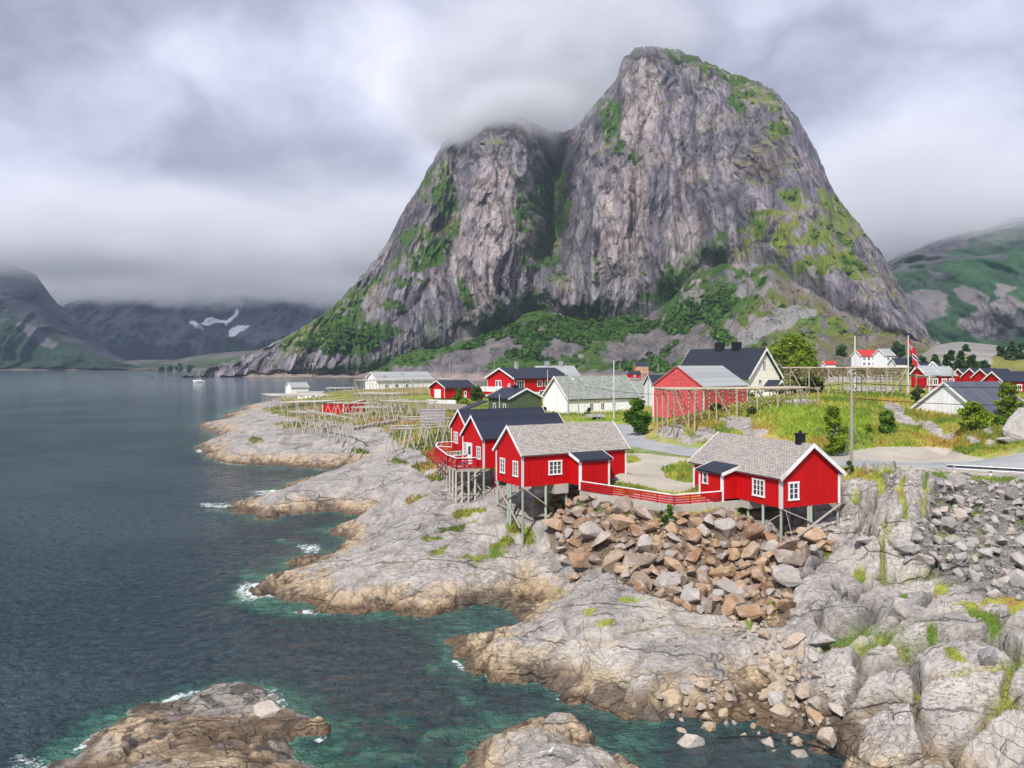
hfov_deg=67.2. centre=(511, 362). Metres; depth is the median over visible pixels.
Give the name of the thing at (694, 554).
boulder
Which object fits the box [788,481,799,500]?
window
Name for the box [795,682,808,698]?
shore stone
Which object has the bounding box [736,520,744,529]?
boulder
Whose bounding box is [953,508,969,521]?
broken rock
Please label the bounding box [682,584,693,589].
boulder
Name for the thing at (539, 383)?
window
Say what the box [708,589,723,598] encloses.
boulder
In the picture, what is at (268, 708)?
boulder
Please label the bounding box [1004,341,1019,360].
conifer
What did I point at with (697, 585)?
boulder
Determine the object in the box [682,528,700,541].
boulder
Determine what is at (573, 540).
boulder
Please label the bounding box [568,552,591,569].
boulder
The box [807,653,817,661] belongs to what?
shore stone
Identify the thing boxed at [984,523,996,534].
broken rock
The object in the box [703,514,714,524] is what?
boulder
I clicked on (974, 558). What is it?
broken rock
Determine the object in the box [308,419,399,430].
dry stone wall
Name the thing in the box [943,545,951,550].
broken rock
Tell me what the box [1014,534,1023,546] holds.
broken rock
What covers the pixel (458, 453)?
picnic table
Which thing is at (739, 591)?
boulder
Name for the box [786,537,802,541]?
boulder
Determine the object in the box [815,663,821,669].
shore stone
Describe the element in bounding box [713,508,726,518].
boulder
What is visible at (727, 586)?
boulder
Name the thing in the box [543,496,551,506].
boulder
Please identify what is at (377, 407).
drying rack
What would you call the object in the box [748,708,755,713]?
shore stone
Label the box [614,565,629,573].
boulder
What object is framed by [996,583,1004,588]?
broken rock
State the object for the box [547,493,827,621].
brown rubble
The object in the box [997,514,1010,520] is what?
broken rock
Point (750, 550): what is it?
boulder
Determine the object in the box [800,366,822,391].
tree
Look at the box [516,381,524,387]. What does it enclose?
window
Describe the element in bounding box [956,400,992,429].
bush
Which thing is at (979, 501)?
broken rock
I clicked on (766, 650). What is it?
shore stone
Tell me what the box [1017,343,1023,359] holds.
conifer
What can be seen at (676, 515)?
boulder
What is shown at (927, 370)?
harbour cabin
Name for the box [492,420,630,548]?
stilt cabin
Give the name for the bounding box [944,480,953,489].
broken rock
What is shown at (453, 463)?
deck
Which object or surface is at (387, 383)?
drying rack
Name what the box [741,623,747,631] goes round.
shore stone
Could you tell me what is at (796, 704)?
shore stone
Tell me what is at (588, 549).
boulder
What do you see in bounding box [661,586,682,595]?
boulder
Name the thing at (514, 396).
house
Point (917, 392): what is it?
bush
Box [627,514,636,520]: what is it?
boulder
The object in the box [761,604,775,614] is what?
boulder
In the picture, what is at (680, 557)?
boulder
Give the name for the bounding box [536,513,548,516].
boulder
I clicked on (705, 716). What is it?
shore stone
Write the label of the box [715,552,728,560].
boulder
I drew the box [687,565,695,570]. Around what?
boulder
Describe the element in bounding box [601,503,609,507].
boulder
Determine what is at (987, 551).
broken rock
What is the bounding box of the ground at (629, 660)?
[47,374,1023,767]
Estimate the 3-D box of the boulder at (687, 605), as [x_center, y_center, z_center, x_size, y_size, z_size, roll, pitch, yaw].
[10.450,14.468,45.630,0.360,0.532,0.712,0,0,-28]
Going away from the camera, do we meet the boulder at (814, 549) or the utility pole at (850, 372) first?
the boulder at (814, 549)
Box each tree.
[157,366,164,371]
[166,365,173,371]
[174,363,182,371]
[186,364,193,371]
[768,332,819,385]
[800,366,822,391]
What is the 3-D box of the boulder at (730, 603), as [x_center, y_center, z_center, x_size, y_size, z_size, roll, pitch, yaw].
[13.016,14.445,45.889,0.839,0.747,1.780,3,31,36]
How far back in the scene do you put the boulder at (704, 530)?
53.43 m
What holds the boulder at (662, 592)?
on the ground at (629, 660)
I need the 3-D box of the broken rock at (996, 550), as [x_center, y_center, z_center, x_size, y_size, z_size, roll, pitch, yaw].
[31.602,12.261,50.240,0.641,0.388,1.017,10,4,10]
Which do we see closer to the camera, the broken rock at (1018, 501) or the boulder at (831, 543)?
the boulder at (831, 543)
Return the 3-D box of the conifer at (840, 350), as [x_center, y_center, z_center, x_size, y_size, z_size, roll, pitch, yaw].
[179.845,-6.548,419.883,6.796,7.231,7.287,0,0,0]
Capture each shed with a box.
[297,391,324,398]
[322,400,364,413]
[420,409,445,422]
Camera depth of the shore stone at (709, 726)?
35.57 m
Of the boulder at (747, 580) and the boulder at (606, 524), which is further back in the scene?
the boulder at (606, 524)
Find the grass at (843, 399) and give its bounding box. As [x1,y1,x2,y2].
[249,386,1023,546]
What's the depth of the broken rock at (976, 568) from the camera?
48.33 m
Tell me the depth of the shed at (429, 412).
128.12 m
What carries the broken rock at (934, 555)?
on the ground at (629, 660)
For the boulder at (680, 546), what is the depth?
52.15 m
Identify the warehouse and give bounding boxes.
[541,375,641,412]
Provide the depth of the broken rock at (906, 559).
49.33 m
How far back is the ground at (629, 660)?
44.54 m
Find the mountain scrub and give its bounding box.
[278,73,867,371]
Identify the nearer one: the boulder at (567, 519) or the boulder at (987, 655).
the boulder at (987, 655)
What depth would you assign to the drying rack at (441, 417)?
120.69 m
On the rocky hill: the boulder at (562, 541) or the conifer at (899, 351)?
the conifer at (899, 351)
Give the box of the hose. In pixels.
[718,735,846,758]
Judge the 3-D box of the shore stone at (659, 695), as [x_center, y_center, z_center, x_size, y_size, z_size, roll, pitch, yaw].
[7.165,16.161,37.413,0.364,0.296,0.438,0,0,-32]
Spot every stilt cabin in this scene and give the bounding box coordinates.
[448,407,545,452]
[451,412,563,496]
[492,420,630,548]
[687,430,846,540]
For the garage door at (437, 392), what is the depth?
229.30 m
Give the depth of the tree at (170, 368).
1498.05 m
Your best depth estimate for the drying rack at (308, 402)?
189.94 m
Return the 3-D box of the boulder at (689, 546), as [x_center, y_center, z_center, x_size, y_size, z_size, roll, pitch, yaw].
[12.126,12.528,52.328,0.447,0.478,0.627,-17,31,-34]
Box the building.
[534,361,579,375]
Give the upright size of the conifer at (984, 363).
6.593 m
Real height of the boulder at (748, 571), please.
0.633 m
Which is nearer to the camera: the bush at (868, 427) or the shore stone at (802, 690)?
the shore stone at (802, 690)
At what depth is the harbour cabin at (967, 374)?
213.52 m
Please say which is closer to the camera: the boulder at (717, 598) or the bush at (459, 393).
the boulder at (717, 598)
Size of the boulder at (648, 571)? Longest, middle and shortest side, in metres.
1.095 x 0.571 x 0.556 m
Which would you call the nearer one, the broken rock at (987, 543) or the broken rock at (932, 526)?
the broken rock at (932, 526)
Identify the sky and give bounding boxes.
[0,0,1023,270]
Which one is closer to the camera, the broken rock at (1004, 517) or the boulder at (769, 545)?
the boulder at (769, 545)
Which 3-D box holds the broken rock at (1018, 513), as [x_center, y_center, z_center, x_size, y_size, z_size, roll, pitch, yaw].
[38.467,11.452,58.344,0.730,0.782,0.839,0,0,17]
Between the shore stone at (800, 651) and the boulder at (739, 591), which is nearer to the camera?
the shore stone at (800, 651)
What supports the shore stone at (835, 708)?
on the ground at (629, 660)
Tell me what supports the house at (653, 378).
on the ground at (629, 660)
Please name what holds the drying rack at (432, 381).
on the ground at (629, 660)
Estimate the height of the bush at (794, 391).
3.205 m
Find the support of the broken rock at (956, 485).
on the ground at (629, 660)
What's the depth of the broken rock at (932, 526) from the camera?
50.75 m
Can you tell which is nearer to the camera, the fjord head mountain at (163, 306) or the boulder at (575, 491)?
the boulder at (575, 491)
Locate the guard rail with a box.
[947,464,1023,476]
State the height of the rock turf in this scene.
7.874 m
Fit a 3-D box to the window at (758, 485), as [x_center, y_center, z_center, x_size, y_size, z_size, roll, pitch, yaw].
[17.580,8.890,54.939,0.086,1.290,1.300,0,0,-24]
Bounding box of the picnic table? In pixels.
[446,451,461,458]
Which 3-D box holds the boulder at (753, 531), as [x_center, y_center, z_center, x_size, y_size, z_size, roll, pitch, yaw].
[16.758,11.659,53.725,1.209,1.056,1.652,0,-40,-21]
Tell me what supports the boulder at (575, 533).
on the ground at (629, 660)
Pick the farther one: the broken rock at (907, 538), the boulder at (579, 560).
the boulder at (579, 560)
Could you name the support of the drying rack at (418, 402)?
on the ground at (629, 660)
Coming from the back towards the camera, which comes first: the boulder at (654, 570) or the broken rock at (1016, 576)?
the boulder at (654, 570)
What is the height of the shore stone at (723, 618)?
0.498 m
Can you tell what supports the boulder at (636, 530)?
on the ground at (629, 660)
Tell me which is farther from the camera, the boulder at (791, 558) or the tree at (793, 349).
the tree at (793, 349)
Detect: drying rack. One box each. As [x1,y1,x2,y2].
[262,393,329,410]
[278,399,344,417]
[284,409,337,434]
[304,408,356,460]
[326,387,357,392]
[326,401,375,415]
[341,412,366,425]
[349,405,396,420]
[352,391,409,410]
[353,378,424,395]
[378,398,436,422]
[384,422,447,459]
[399,415,451,446]
[412,378,464,394]
[654,386,819,439]
[781,367,911,395]
[884,372,935,392]
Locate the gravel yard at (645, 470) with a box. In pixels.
[612,453,692,491]
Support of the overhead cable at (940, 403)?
attached to the utility pole at (850, 372)
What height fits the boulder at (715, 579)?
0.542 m
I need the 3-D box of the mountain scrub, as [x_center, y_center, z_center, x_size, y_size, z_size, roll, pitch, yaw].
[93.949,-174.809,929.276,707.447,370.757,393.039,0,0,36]
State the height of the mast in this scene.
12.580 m
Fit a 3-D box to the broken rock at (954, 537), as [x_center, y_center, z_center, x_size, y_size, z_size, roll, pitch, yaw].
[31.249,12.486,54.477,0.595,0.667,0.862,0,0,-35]
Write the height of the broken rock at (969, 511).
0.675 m
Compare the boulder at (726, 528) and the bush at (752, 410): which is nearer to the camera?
the boulder at (726, 528)
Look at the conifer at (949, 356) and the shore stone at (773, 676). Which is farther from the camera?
the conifer at (949, 356)
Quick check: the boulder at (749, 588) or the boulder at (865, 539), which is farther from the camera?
the boulder at (865, 539)
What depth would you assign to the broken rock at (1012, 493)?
61.78 m
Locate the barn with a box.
[651,366,749,422]
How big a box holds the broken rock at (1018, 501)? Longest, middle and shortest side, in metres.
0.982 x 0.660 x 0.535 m
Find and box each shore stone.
[655,691,663,699]
[669,713,674,718]
[676,727,686,733]
[677,734,704,747]
[695,679,707,690]
[695,702,705,710]
[700,712,712,721]
[701,721,715,731]
[709,697,716,702]
[718,707,728,719]
[721,614,726,622]
[724,692,732,700]
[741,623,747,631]
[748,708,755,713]
[752,624,759,629]
[757,628,770,638]
[758,663,771,675]
[759,688,775,700]
[761,737,773,747]
[763,648,769,653]
[767,670,785,682]
[767,681,785,692]
[767,690,786,706]
[769,702,791,720]
[776,634,784,641]
[781,651,787,657]
[783,657,792,667]
[784,632,807,648]
[786,675,794,681]
[791,736,802,746]
[791,749,807,757]
[794,672,800,679]
[794,701,800,708]
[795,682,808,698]
[796,646,804,658]
[796,656,803,663]
[806,696,821,709]
[806,705,823,725]
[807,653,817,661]
[808,719,814,726]
[811,670,822,678]
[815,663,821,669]
[817,727,836,748]
[825,678,835,686]
[828,702,845,717]
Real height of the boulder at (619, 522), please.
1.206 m
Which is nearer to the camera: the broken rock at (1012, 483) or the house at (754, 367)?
the broken rock at (1012, 483)
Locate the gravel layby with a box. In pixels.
[830,446,1011,472]
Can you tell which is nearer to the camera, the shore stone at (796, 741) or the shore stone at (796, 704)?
the shore stone at (796, 741)
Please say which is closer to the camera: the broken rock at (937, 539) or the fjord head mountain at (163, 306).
the broken rock at (937, 539)
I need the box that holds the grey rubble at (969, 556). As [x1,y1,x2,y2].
[897,477,1023,598]
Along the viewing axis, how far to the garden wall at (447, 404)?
179.54 m
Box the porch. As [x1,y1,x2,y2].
[764,380,783,395]
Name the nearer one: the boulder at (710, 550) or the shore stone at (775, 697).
the shore stone at (775, 697)
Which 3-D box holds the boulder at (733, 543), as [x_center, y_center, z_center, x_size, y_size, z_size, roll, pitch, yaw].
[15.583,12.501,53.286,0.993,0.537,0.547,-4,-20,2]
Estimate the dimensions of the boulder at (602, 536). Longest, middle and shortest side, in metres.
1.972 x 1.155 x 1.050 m
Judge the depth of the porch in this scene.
169.60 m
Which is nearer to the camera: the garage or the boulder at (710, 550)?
the boulder at (710, 550)
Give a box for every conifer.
[835,345,847,356]
[890,341,906,357]
[906,356,917,372]
[917,355,926,362]
[929,354,941,363]
[942,349,955,368]
[952,351,968,370]
[961,344,970,351]
[966,354,979,367]
[978,359,990,367]
[994,345,1006,356]
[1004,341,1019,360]
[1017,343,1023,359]
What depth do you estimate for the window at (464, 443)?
74.12 m
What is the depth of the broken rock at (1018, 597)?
42.75 m
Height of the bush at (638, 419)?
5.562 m
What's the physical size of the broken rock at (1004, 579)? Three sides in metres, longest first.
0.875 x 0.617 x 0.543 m
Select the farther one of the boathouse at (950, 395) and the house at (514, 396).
the house at (514, 396)
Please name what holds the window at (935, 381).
in the harbour cabin at (927, 370)
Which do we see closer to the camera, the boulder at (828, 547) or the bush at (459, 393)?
the boulder at (828, 547)
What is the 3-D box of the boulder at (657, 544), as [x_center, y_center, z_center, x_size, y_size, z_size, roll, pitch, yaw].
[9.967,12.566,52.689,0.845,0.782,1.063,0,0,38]
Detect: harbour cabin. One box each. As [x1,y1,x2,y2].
[909,365,940,388]
[933,366,957,384]
[954,368,966,381]
[960,368,997,380]
[970,368,1010,380]
[981,371,1023,391]
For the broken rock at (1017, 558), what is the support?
on the ground at (629, 660)
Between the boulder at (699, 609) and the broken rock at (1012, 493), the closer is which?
the boulder at (699, 609)
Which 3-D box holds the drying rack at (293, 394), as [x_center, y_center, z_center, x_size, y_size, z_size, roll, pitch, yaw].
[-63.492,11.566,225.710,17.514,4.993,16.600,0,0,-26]
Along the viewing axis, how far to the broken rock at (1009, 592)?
44.56 m
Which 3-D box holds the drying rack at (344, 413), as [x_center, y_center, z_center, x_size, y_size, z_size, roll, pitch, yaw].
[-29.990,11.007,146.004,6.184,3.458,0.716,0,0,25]
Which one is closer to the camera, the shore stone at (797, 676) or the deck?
the shore stone at (797, 676)
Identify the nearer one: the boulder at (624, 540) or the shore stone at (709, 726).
the shore stone at (709, 726)
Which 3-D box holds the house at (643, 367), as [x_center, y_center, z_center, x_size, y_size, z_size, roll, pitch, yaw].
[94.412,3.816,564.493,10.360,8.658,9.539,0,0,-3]
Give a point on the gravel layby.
(929, 454)
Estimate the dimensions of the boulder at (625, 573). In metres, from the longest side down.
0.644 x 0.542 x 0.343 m
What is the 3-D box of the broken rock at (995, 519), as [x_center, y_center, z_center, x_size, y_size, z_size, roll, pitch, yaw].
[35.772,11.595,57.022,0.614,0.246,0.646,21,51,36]
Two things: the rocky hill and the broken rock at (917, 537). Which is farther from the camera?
the rocky hill
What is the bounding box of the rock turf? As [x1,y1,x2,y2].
[407,467,1023,731]
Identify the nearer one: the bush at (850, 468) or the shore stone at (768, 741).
the shore stone at (768, 741)
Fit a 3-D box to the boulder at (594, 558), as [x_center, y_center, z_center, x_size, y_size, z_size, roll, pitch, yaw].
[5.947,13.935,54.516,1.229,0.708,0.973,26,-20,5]
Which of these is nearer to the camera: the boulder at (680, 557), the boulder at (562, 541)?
the boulder at (680, 557)
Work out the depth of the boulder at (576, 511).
59.12 m
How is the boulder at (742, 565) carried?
on the ground at (629, 660)
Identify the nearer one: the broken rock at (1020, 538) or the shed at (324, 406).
the broken rock at (1020, 538)
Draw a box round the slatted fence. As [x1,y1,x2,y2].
[580,481,742,512]
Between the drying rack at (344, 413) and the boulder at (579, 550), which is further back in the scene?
the drying rack at (344, 413)
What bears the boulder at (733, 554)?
on the ground at (629, 660)
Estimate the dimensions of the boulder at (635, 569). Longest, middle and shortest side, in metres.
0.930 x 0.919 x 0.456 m
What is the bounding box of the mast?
[854,336,855,390]
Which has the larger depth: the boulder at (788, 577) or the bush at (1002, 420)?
the bush at (1002, 420)
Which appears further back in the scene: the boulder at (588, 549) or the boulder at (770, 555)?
the boulder at (588, 549)
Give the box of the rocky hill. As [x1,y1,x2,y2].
[893,342,1023,379]
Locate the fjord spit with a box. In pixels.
[124,350,257,369]
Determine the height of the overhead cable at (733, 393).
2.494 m
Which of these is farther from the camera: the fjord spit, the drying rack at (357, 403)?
the fjord spit
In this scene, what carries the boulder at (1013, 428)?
on the ground at (629, 660)
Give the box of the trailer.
[579,414,604,419]
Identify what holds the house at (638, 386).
on the ground at (629, 660)
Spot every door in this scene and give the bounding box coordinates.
[434,389,440,397]
[467,442,471,463]
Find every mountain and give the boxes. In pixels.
[0,255,156,369]
[30,252,379,360]
[151,46,940,380]
[887,213,1023,348]
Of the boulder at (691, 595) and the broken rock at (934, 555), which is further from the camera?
the broken rock at (934, 555)
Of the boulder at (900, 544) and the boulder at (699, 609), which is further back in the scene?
the boulder at (900, 544)
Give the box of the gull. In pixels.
[540,747,553,753]
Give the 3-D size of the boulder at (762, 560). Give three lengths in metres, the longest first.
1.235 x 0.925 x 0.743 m
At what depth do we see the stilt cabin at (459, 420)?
84.85 m
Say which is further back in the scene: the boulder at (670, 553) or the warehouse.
the warehouse
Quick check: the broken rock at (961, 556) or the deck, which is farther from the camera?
the deck
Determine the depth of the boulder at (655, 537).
53.29 m
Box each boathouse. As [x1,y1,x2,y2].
[284,382,309,392]
[365,371,434,388]
[626,371,640,377]
[909,381,1023,414]
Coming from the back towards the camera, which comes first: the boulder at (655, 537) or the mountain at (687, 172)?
the mountain at (687, 172)
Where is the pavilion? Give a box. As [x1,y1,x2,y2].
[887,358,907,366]
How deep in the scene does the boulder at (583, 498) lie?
60.17 m
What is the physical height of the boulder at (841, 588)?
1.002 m
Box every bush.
[452,387,463,402]
[459,398,470,404]
[470,385,485,400]
[623,397,652,434]
[659,504,674,524]
[710,403,721,410]
[746,406,756,414]
[775,382,804,395]
[800,377,822,393]
[823,404,849,455]
[844,460,854,474]
[864,424,872,430]
[878,410,897,432]
[910,385,925,403]
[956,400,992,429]
[991,415,1007,424]
[993,382,1023,418]
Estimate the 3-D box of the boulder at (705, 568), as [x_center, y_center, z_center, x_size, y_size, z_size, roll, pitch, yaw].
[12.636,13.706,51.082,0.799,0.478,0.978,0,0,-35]
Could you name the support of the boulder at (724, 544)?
on the ground at (629, 660)
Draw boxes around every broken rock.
[901,536,911,541]
[903,557,912,563]
[910,544,920,554]
[911,533,923,543]
[915,553,934,564]
[916,518,925,522]
[929,523,934,531]
[929,551,939,559]
[931,508,941,516]
[931,518,941,525]
[932,535,942,543]
[935,555,943,561]
[937,480,944,485]
[939,563,946,569]
[940,506,947,511]
[940,516,957,531]
[941,482,945,491]
[943,495,953,501]
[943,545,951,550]
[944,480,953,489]
[944,538,953,544]
[945,553,953,560]
[948,534,960,543]
[952,482,959,490]
[952,494,965,505]
[952,567,963,577]
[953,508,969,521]
[954,541,966,550]
[955,552,967,562]
[956,481,964,488]
[956,538,965,542]
[962,507,973,515]
[963,541,975,550]
[965,537,979,544]
[967,498,973,502]
[967,568,981,582]
[969,565,980,571]
[972,555,978,562]
[973,517,979,522]
[975,500,983,505]
[977,548,992,556]
[979,480,990,485]
[980,535,988,540]
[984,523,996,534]
[984,540,994,547]
[985,560,996,568]
[986,589,1001,597]
[987,485,994,491]
[989,547,1000,552]
[991,515,998,522]
[991,579,998,586]
[994,535,1008,543]
[995,490,1005,497]
[996,576,1010,584]
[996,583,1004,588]
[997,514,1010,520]
[1002,568,1009,574]
[1004,479,1016,487]
[1004,487,1019,499]
[1005,527,1016,534]
[1005,589,1013,595]
[1006,569,1023,590]
[1010,552,1023,568]
[1012,498,1023,503]
[1014,510,1023,517]
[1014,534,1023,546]
[1014,594,1022,600]
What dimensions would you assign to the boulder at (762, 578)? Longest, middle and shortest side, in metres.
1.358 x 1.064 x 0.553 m
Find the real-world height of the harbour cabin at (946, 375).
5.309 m
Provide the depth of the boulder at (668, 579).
48.48 m
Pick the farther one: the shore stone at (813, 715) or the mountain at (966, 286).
the mountain at (966, 286)
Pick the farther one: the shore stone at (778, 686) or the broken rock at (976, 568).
the broken rock at (976, 568)
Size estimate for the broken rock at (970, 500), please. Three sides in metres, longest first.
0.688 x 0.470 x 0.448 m
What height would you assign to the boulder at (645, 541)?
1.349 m
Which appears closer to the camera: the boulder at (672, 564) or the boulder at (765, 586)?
the boulder at (765, 586)
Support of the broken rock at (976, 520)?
on the ground at (629, 660)
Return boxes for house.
[454,384,544,412]
[479,361,567,395]
[631,381,643,399]
[633,362,648,373]
[643,374,664,406]
[680,341,783,396]
[820,361,836,366]
[850,350,875,366]
[872,349,896,366]
[914,363,942,367]
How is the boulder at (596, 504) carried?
on the ground at (629, 660)
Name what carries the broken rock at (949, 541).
on the ground at (629, 660)
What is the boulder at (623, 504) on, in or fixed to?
on the ground at (629, 660)
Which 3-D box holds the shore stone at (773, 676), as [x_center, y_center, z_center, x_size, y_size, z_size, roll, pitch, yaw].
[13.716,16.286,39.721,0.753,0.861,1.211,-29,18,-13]
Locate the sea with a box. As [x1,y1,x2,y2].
[0,370,845,767]
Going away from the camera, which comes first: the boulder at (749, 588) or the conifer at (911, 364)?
the boulder at (749, 588)
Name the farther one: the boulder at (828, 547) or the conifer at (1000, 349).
the conifer at (1000, 349)
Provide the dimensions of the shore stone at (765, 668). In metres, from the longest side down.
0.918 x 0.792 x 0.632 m
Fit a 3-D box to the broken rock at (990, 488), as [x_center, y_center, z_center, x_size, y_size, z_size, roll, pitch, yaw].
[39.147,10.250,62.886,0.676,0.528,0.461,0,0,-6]
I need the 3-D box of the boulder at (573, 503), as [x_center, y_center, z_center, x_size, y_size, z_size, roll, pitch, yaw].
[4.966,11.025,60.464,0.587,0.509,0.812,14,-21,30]
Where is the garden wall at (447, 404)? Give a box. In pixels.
[427,399,466,409]
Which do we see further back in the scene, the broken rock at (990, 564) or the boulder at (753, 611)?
the broken rock at (990, 564)
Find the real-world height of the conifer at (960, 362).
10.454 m
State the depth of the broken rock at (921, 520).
51.37 m
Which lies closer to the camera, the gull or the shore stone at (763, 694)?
the gull
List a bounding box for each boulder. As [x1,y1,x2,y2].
[253,700,282,717]
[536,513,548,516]
[541,518,562,530]
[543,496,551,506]
[548,505,554,511]
[550,497,561,502]
[553,513,561,518]
[555,532,565,539]
[555,546,566,551]
[558,537,566,545]
[559,555,570,564]
[562,515,574,523]
[564,528,572,537]
[565,498,571,508]
[568,536,581,547]
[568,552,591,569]
[568,572,581,579]
[569,486,584,495]
[569,506,586,517]
[571,501,578,505]
[572,516,586,527]
[573,529,581,538]
[574,548,583,552]
[578,521,603,539]
[579,495,587,501]
[583,545,594,551]
[584,517,592,522]
[587,507,592,515]
[588,494,597,500]
[588,554,602,563]
[591,531,609,547]
[592,500,602,509]
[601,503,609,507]
[601,519,611,529]
[601,550,626,571]
[605,506,611,513]
[608,534,615,541]
[610,514,634,530]
[611,495,632,513]
[613,543,627,550]
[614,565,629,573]
[619,536,628,543]
[620,569,629,576]
[622,553,655,568]
[626,540,634,546]
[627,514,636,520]
[628,571,652,590]
[629,524,646,537]
[629,565,640,574]
[632,506,653,519]
[633,578,647,592]
[634,534,653,552]
[640,568,652,575]
[642,520,659,532]
[649,564,659,575]
[651,539,662,551]
[653,535,660,540]
[654,572,680,588]
[654,587,666,596]
[655,555,663,562]
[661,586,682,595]
[663,543,670,548]
[664,522,677,535]
[664,550,675,558]
[664,556,687,573]
[666,532,682,542]
[672,510,680,519]
[673,596,684,605]
[674,569,687,585]
[675,542,684,550]
[676,517,687,523]
[676,553,683,560]
[680,588,699,603]
[681,511,691,515]
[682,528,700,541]
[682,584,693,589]
[683,601,693,611]
[685,546,702,561]
[686,543,692,550]
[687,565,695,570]
[687,571,696,575]
[688,516,702,526]
[694,587,707,597]
[695,583,711,594]
[695,605,703,613]
[696,523,710,536]
[696,565,708,572]
[697,569,708,583]
[700,538,710,546]
[701,596,715,612]
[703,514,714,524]
[704,557,714,565]
[705,547,716,554]
[708,566,734,578]
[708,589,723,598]
[710,538,721,547]
[710,597,722,600]
[712,577,720,582]
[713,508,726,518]
[713,518,736,538]
[714,579,737,594]
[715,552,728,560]
[720,541,727,547]
[721,594,739,615]
[724,565,735,571]
[724,593,746,604]
[727,548,740,561]
[729,540,742,547]
[731,513,737,521]
[732,571,745,579]
[735,580,746,589]
[735,589,743,592]
[735,603,763,619]
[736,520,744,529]
[738,561,751,569]
[741,541,759,558]
[741,593,750,599]
[742,523,764,539]
[743,520,750,525]
[743,584,760,592]
[744,578,749,585]
[745,567,752,576]
[750,590,760,600]
[751,565,764,578]
[752,555,769,566]
[755,576,769,581]
[755,599,768,605]
[760,524,772,536]
[760,581,778,590]
[761,539,777,551]
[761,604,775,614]
[763,532,779,541]
[763,551,774,561]
[764,566,770,572]
[765,588,774,595]
[765,607,774,616]
[766,621,777,626]
[767,596,779,609]
[771,565,801,587]
[772,549,806,566]
[773,589,782,598]
[774,540,797,550]
[777,564,793,567]
[777,599,796,611]
[781,592,793,599]
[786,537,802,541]
[796,527,825,544]
[797,541,807,550]
[808,631,835,645]
[810,544,819,554]
[816,540,826,549]
[822,545,831,550]
[826,540,835,546]
[831,579,847,598]
[854,535,872,543]
[887,597,913,621]
[890,537,915,552]
[978,646,997,665]
[997,437,1014,442]
[1002,407,1023,440]
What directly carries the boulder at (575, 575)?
on the ground at (629, 660)
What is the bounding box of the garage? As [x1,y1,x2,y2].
[427,380,475,397]
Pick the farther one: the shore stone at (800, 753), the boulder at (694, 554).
the boulder at (694, 554)
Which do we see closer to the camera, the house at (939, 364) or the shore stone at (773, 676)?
the shore stone at (773, 676)
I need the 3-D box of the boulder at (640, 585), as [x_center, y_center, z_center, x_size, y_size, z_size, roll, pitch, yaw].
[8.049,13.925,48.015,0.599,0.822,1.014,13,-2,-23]
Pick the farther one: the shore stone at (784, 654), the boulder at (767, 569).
the boulder at (767, 569)
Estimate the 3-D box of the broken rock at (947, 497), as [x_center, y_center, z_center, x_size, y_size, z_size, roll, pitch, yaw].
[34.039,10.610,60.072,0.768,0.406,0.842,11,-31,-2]
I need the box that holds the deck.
[426,441,481,502]
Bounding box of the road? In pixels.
[570,422,1023,470]
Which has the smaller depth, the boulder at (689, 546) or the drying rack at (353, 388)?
the boulder at (689, 546)
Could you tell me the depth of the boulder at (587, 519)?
57.68 m
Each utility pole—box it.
[568,382,568,422]
[648,377,648,411]
[841,369,869,467]
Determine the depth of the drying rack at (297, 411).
142.24 m
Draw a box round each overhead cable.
[570,383,849,394]
[853,383,1023,387]
[853,398,1023,405]
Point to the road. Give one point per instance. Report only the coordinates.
(640, 441)
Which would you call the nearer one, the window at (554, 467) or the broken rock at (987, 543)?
the broken rock at (987, 543)
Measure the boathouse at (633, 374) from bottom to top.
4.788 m
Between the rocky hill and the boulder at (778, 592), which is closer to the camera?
the boulder at (778, 592)
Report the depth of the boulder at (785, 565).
48.77 m
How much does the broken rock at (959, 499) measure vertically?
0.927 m
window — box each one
[454,431,457,443]
[463,442,466,454]
[476,446,480,459]
[499,457,504,473]
[512,460,518,476]
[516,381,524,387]
[537,381,542,386]
[548,460,562,474]
[601,402,604,409]
[702,471,707,484]
[752,477,764,497]
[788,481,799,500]
[932,378,937,384]
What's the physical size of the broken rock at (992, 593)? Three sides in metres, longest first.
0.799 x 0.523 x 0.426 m
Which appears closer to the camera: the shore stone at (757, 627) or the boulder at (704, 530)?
the shore stone at (757, 627)
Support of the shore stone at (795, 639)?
on the ground at (629, 660)
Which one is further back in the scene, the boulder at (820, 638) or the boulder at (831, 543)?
the boulder at (831, 543)
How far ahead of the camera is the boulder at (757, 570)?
49.46 m
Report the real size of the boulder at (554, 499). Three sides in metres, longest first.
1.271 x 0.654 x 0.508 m
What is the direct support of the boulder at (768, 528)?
on the ground at (629, 660)
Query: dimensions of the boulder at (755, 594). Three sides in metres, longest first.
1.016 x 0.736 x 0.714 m
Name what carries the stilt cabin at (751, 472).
on the ground at (629, 660)
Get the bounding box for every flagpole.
[613,361,614,418]
[907,336,917,392]
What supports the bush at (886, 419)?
on the ground at (629, 660)
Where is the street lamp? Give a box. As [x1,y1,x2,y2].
[571,377,578,416]
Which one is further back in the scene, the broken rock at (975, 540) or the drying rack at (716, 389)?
the drying rack at (716, 389)
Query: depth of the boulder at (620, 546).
54.21 m
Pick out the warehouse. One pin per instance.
(555, 395)
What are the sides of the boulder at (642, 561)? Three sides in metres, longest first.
2.379 x 1.609 x 1.005 m
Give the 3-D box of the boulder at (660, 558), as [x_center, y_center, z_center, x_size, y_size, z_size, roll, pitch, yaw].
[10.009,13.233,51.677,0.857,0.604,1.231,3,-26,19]
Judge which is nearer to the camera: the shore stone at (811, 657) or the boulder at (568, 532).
the shore stone at (811, 657)

